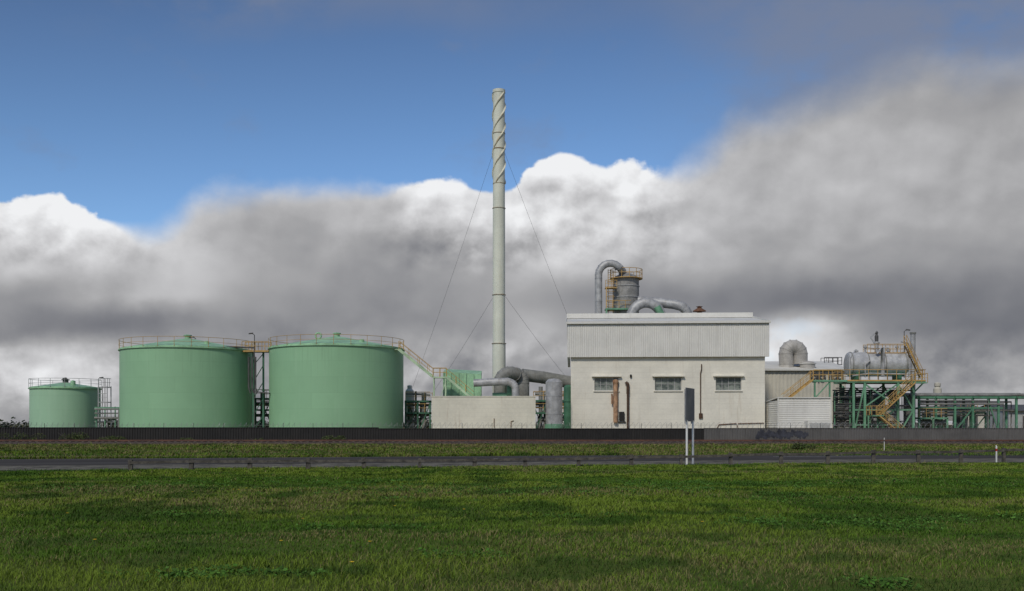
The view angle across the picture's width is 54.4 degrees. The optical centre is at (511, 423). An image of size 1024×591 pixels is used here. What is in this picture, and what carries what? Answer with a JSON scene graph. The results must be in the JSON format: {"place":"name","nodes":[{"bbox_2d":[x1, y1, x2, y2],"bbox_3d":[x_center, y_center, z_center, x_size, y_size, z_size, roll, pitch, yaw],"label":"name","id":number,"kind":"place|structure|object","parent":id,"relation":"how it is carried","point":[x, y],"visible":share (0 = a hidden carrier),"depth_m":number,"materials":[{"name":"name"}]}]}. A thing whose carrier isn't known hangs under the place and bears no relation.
{"place":"outdoors","nodes":[
{"label":"outdoors","id":0,"kind":"place"},
{"bbox_2d":[443,369,481,395],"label":"filter house","id":1,"kind":"structure","parent":0,"point":[466,377],"depth_m":120.50,"materials":[{"name":"green paint"}]},
{"bbox_2d":[0,424,1023,590],"bbox_3d":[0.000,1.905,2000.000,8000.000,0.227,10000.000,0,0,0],"label":"ground","id":2,"kind":"structure","parent":0,"point":[611,560],"depth_m":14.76,"materials":[{"name":"green plant"}]},
{"bbox_2d":[0,432,45,439],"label":"bush","id":3,"kind":"object","parent":2,"relation":"on","point":[8,435],"visible":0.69,"depth_m":98.54,"materials":[{"name":"green plant"}]},
{"bbox_2d":[28,378,101,426],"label":"storage tank","id":4,"kind":"object","parent":2,"relation":"on","point":[65,402],"visible":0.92,"depth_m":124.49,"materials":[{"name":"metal"}]},
{"bbox_2d":[59,432,90,439],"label":"bush","id":5,"kind":"object","parent":2,"relation":"on","point":[77,437],"visible":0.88,"depth_m":98.64,"materials":[{"name":"green plant"}]},
{"bbox_2d":[98,378,111,426],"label":"access platform","id":6,"kind":"structure","parent":2,"relation":"on","point":[102,393],"depth_m":125.40,"materials":[{"name":"grey metal"}]},
{"bbox_2d":[94,407,118,426],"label":"pipe group","id":7,"kind":"object","parent":2,"relation":"on","point":[105,413],"visible":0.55,"depth_m":121.68,"materials":[{"name":"green paint"}]},
{"bbox_2d":[97,435,126,439],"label":"bush","id":8,"kind":"object","parent":2,"relation":"on","point":[115,438],"visible":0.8,"depth_m":98.56,"materials":[{"name":"green plant"}]},
{"bbox_2d":[0,427,378,439],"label":"corrugated fence","id":9,"kind":"object","parent":2,"relation":"on","point":[234,433],"visible":0.63,"depth_m":99.97,"materials":[{"name":"grey metal"}]},
{"bbox_2d":[3,422,1021,427],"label":"razor wire","id":10,"kind":"object","parent":9,"relation":"attached to","point":[539,425],"visible":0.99,"depth_m":100.04,"materials":[{"name":"metal"}]},
{"bbox_2d":[118,334,269,426],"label":"storage tank","id":11,"kind":"object","parent":2,"relation":"on","point":[189,380],"visible":0.92,"depth_m":115.29,"materials":[{"name":"metal"}]},
{"bbox_2d":[249,333,254,426],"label":"area light","id":12,"kind":"object","parent":2,"relation":"on","point":[254,381],"visible":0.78,"depth_m":119.56,"materials":[{"name":"metal"}]},
{"bbox_2d":[242,341,271,426],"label":"walkway","id":13,"kind":"structure","parent":2,"relation":"on","point":[262,355],"depth_m":120.00,"materials":[{"name":"green paint"}]},
{"bbox_2d":[255,389,268,426],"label":"process platform","id":14,"kind":"structure","parent":2,"relation":"on","point":[266,403],"depth_m":126.52,"materials":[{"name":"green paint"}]},
{"bbox_2d":[321,435,345,439],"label":"bush","id":15,"kind":"object","parent":2,"relation":"on","point":[334,438],"visible":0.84,"depth_m":98.49,"materials":[{"name":"green plant"}]},
{"bbox_2d":[268,332,404,427],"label":"storage tank","id":16,"kind":"object","parent":2,"relation":"on","point":[337,379],"visible":0.94,"depth_m":114.93,"materials":[{"name":"metal"}]},
{"bbox_2d":[405,385,413,427],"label":"vent vessel","id":17,"kind":"object","parent":2,"relation":"on","point":[409,390],"visible":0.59,"depth_m":128.59,"materials":[{"name":"grey metal"}]},
{"bbox_2d":[405,391,432,427],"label":"process platform","id":18,"kind":"structure","parent":2,"relation":"on","point":[422,414],"depth_m":124.56,"materials":[{"name":"green paint"}]},
{"bbox_2d":[393,341,473,395],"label":"stairway","id":19,"kind":"object","parent":2,"relation":"on","point":[425,370],"visible":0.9,"depth_m":118.23,"materials":[{"name":"green paint"}]},
{"bbox_2d":[0,416,920,427],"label":"distant tree belt","id":20,"kind":"object","parent":2,"relation":"on","point":[5,424],"visible":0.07,"depth_m":402.26,"materials":[{"name":"green plant"}]},
{"bbox_2d":[431,396,535,427],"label":"concrete enclosure","id":21,"kind":"object","parent":2,"relation":"on","point":[482,411],"visible":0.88,"depth_m":111.00,"materials":[{"name":"paint"}]},
{"bbox_2d":[473,378,519,395],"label":"duct","id":22,"kind":"object","parent":21,"relation":"on","point":[512,384],"visible":0.94,"depth_m":117.91,"materials":[{"name":"silver metal"}]},
{"bbox_2d":[403,88,565,411],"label":"chimney stack","id":23,"kind":"object","parent":2,"relation":"on","point":[498,208],"visible":0.94,"depth_m":125.35,"materials":[{"name":"paint"}]},
{"bbox_2d":[492,385,511,395],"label":"fan housing","id":24,"kind":"object","parent":2,"relation":"on","point":[509,391],"visible":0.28,"depth_m":119.19,"materials":[{"name":"green paint"}]},
{"bbox_2d":[0,442,1023,455],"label":"verge grass","id":25,"kind":"structure","parent":2,"relation":"on","point":[164,448],"depth_m":73.91,"materials":[{"name":"green plant"}]},
{"bbox_2d":[0,440,1023,444],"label":"railway track","id":26,"kind":"structure","parent":2,"relation":"on","point":[426,442],"depth_m":93.40,"materials":[{"name":"brown metal"}]},
{"bbox_2d":[0,448,1023,458],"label":"roadside grass","id":27,"kind":"structure","parent":2,"relation":"on","point":[116,456],"depth_m":57.30,"materials":[{"name":"green plant"}]},
{"bbox_2d":[0,458,1023,470],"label":"gravel shoulder","id":28,"kind":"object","parent":2,"relation":"on","point":[144,466],"visible":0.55,"depth_m":47.59},
{"bbox_2d":[684,388,694,463],"bbox_3d":[8.220,0.119,46.126,0.164,3.562,1.770,0,0,23],"label":"road sign","id":29,"kind":"object","parent":28,"relation":"on","point":[689,404],"visible":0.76,"depth_m":45.92,"materials":[{"name":"metal"}]},
{"bbox_2d":[16,477,1023,589],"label":"broadleaf weeds","id":30,"kind":"object","parent":2,"relation":"on","point":[882,582],"visible":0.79,"depth_m":20.12,"materials":[{"name":"green plant"}]},
{"bbox_2d":[379,428,703,439],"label":"corrugated fence","id":31,"kind":"object","parent":2,"relation":"on","point":[532,433],"visible":0.69,"depth_m":99.97,"materials":[{"name":"grey metal"}]},
{"bbox_2d":[533,387,563,427],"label":"process platform","id":32,"kind":"structure","parent":2,"relation":"on","point":[541,401],"depth_m":121.58,"materials":[{"name":"green paint"}]},
{"bbox_2d":[545,378,562,427],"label":"silo","id":33,"kind":"object","parent":2,"relation":"on","point":[553,396],"visible":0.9,"depth_m":111.68,"materials":[{"name":"grey metal"}]},
{"bbox_2d":[563,385,570,427],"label":"process vessel","id":34,"kind":"object","parent":2,"relation":"on","point":[567,404],"visible":0.73,"depth_m":119.71,"materials":[{"name":"green paint"}]},
{"bbox_2d":[128,448,1023,470],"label":"post and rail fence","id":35,"kind":"object","parent":2,"relation":"on","point":[309,461],"visible":0.81,"depth_m":44.08,"materials":[{"name":"grey wood"}]},
{"bbox_2d":[765,397,831,427],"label":"slatted shed","id":36,"kind":"structure","parent":2,"relation":"on","point":[793,411],"depth_m":109.99,"materials":[{"name":"white metal"}]},
{"bbox_2d":[791,442,816,448],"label":"bush","id":37,"kind":"object","parent":2,"relation":"on","point":[797,445],"visible":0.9,"depth_m":72.07,"materials":[{"name":"green plant"}]},
{"bbox_2d":[832,391,837,427],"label":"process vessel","id":38,"kind":"object","parent":2,"relation":"on","point":[835,408],"visible":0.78,"depth_m":120.25,"materials":[{"name":"metal"}]},
{"bbox_2d":[844,395,848,427],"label":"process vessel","id":39,"kind":"object","parent":2,"relation":"on","point":[846,413],"visible":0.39,"depth_m":120.22,"materials":[{"name":"grey metal"}]},
{"bbox_2d":[781,335,927,427],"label":"vessel platform","id":40,"kind":"structure","parent":2,"relation":"on","point":[898,392],"depth_m":117.13,"materials":[{"name":"green paint"}]},
{"bbox_2d":[843,331,909,379],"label":"pressure vessel","id":41,"kind":"object","parent":40,"relation":"on","point":[875,359],"visible":0.97,"depth_m":118.35,"materials":[{"name":"silver metal"}]},
{"bbox_2d":[855,400,862,427],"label":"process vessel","id":42,"kind":"object","parent":2,"relation":"on","point":[859,413],"visible":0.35,"depth_m":120.14,"materials":[{"name":"grey metal"}]},
{"bbox_2d":[704,428,1023,439],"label":"corrugated fence","id":43,"kind":"object","parent":2,"relation":"on","point":[863,433],"visible":0.73,"depth_m":99.97,"materials":[{"name":"metal"}]},
{"bbox_2d":[832,388,911,427],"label":"pipe group","id":44,"kind":"object","parent":2,"relation":"on","point":[849,406],"visible":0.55,"depth_m":119.10,"materials":[{"name":"metal"}]},
{"bbox_2d":[873,394,880,427],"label":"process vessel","id":45,"kind":"object","parent":2,"relation":"on","point":[878,400],"visible":0.24,"depth_m":123.04,"materials":[{"name":"grey metal"}]},
{"bbox_2d":[881,391,884,427],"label":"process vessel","id":46,"kind":"object","parent":2,"relation":"on","point":[882,399],"visible":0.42,"depth_m":120.31,"materials":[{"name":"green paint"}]},
{"bbox_2d":[892,399,895,427],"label":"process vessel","id":47,"kind":"object","parent":2,"relation":"on","point":[894,413],"visible":0.07,"depth_m":121.18,"materials":[{"name":"grey metal"}]},
{"bbox_2d":[903,396,909,427],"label":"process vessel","id":48,"kind":"object","parent":2,"relation":"on","point":[905,402],"visible":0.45,"depth_m":123.43,"materials":[{"name":"grey metal"}]},
{"bbox_2d":[905,404,911,427],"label":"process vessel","id":49,"kind":"object","parent":2,"relation":"on","point":[910,418],"visible":0.49,"depth_m":120.19,"materials":[{"name":"grey metal"}]},
{"bbox_2d":[910,332,915,427],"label":"exhaust stack","id":50,"kind":"object","parent":2,"relation":"on","point":[913,339],"visible":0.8,"depth_m":121.83,"materials":[{"name":"grey metal"}]},
{"bbox_2d":[923,416,930,427],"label":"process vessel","id":51,"kind":"object","parent":2,"relation":"on","point":[927,426],"visible":0.16,"depth_m":124.35,"materials":[{"name":"grey metal"}]},
{"bbox_2d":[915,408,947,427],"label":"process platform","id":52,"kind":"structure","parent":2,"relation":"on","point":[929,422],"depth_m":120.98,"materials":[{"name":"green paint"}]},
{"bbox_2d":[916,421,952,427],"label":"outbuilding","id":53,"kind":"structure","parent":2,"relation":"on","point":[950,425],"depth_m":135.00,"materials":[{"name":"metal"}]},
{"bbox_2d":[933,382,941,411],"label":"roof flue","id":54,"kind":"object","parent":2,"relation":"on","point":[937,388],"visible":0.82,"depth_m":127.70,"materials":[{"name":"beige metal"}]},
{"bbox_2d":[885,393,1023,427],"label":"pipe rack","id":55,"kind":"object","parent":2,"relation":"on","point":[954,402],"visible":0.73,"depth_m":122.19,"materials":[{"name":"green metal"}]},
{"bbox_2d":[924,405,985,427],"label":"outbuilding","id":56,"kind":"structure","parent":2,"relation":"on","point":[978,420],"depth_m":150.00,"materials":[{"name":"metal"}]},
{"bbox_2d":[995,445,996,461],"bbox_3d":[23.343,1.468,47.969,0.062,0.864,0.068,0,0,0],"label":"marker post","id":57,"kind":"object","parent":2,"relation":"on","point":[996,453],"visible":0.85,"depth_m":47.99,"materials":[{"name":"white plastic"}]},
{"bbox_2d":[981,405,1023,427],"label":"outbuilding","id":58,"kind":"structure","parent":2,"relation":"on","point":[1021,413],"depth_m":161.34,"materials":[{"name":"metal"}]},
{"bbox_2d":[0,453,1023,465],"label":"road","id":59,"kind":"structure","parent":0,"point":[6,462],"depth_m":54.20,"materials":[{"name":"grey asphalt"}]},
{"bbox_2d":[0,0,1023,423],"label":"sky","id":60,"kind":"structure","parent":0,"point":[835,174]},
{"bbox_2d":[605,267,642,312],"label":"process tower","id":61,"kind":"structure","parent":0,"point":[625,288],"depth_m":141.32,"materials":[{"name":"grey metal"}]},
{"bbox_2d":[595,260,625,312],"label":"duct","id":62,"kind":"object","parent":61,"relation":"attached to","point":[602,266],"visible":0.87,"depth_m":140.57,"materials":[{"name":"silver metal"}]},
{"bbox_2d":[638,296,691,312],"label":"duct","id":63,"kind":"object","parent":61,"relation":"attached to","point":[681,306],"visible":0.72,"depth_m":139.65,"materials":[{"name":"silver metal"}]},
{"bbox_2d":[566,306,770,427],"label":"factory building","id":64,"kind":"structure","parent":0,"point":[629,369],"depth_m":114.21,"materials":[{"name":"white paint"}]},
{"bbox_2d":[494,366,570,395],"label":"duct","id":65,"kind":"object","parent":64,"relation":"attached to","point":[522,378],"visible":0.7,"depth_m":121.35,"materials":[{"name":"grey metal"}]},
{"bbox_2d":[592,376,620,391],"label":"window","id":66,"kind":"structure","parent":64,"relation":"in","point":[600,384],"depth_m":114.93,"materials":[{"name":"clear glass"}]},
{"bbox_2d":[626,298,665,312],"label":"duct","id":67,"kind":"object","parent":64,"relation":"on","point":[636,306],"visible":0.57,"depth_m":138.41,"materials":[{"name":"silver metal"}]},
{"bbox_2d":[654,305,663,312],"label":"duct","id":68,"kind":"object","parent":67,"relation":"attached to","point":[658,309],"visible":0.25,"depth_m":137.77,"materials":[{"name":"green metal"}]},
{"bbox_2d":[652,375,684,391],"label":"window","id":69,"kind":"structure","parent":64,"relation":"in","point":[669,382],"depth_m":114.51,"materials":[{"name":"clear glass"}]},
{"bbox_2d":[713,375,744,390],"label":"window","id":70,"kind":"structure","parent":64,"relation":"in","point":[723,382],"depth_m":114.09,"materials":[{"name":"clear glass"}]},
{"bbox_2d":[765,361,845,427],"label":"building","id":71,"kind":"structure","parent":0,"point":[779,381],"depth_m":130.99,"materials":[{"name":"metal"}]},
{"bbox_2d":[778,340,807,367],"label":"duct","id":72,"kind":"object","parent":71,"relation":"on","point":[791,353],"visible":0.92,"depth_m":132.17,"materials":[{"name":"metal"}]},
{"bbox_2d":[799,361,815,368],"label":"vent dome","id":73,"kind":"structure","parent":71,"relation":"on","point":[808,364],"depth_m":131.14,"materials":[{"name":"metal"}]},
{"bbox_2d":[824,357,841,364],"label":"roof railing","id":74,"kind":"object","parent":71,"relation":"on","point":[837,361],"visible":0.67,"depth_m":136.97,"materials":[{"name":"metal"}]},
{"bbox_2d":[805,421,831,427],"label":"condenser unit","id":75,"kind":"object","parent":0,"point":[810,424],"visible":0.58,"depth_m":108.00,"materials":[{"name":"white metal"}]},
{"bbox_2d":[837,404,843,427],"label":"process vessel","id":76,"kind":"object","parent":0,"point":[840,415],"visible":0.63,"depth_m":120.05,"materials":[{"name":"grey metal"}]},
{"bbox_2d":[885,411,893,427],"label":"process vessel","id":77,"kind":"object","parent":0,"point":[888,412],"visible":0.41,"depth_m":120.10,"materials":[{"name":"grey metal"}]},
{"bbox_2d":[956,416,959,427],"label":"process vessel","id":78,"kind":"object","parent":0,"point":[957,419],"visible":0.28,"depth_m":127.09,"materials":[{"name":"metal"}]},
{"bbox_2d":[960,416,966,427],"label":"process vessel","id":79,"kind":"object","parent":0,"point":[965,422],"visible":0.23,"depth_m":127.17,"materials":[{"name":"metal"}]},
{"bbox_2d":[960,405,986,427],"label":"process platform","id":80,"kind":"structure","parent":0,"point":[984,418],"depth_m":125.95,"materials":[{"name":"green paint"}]}
]}

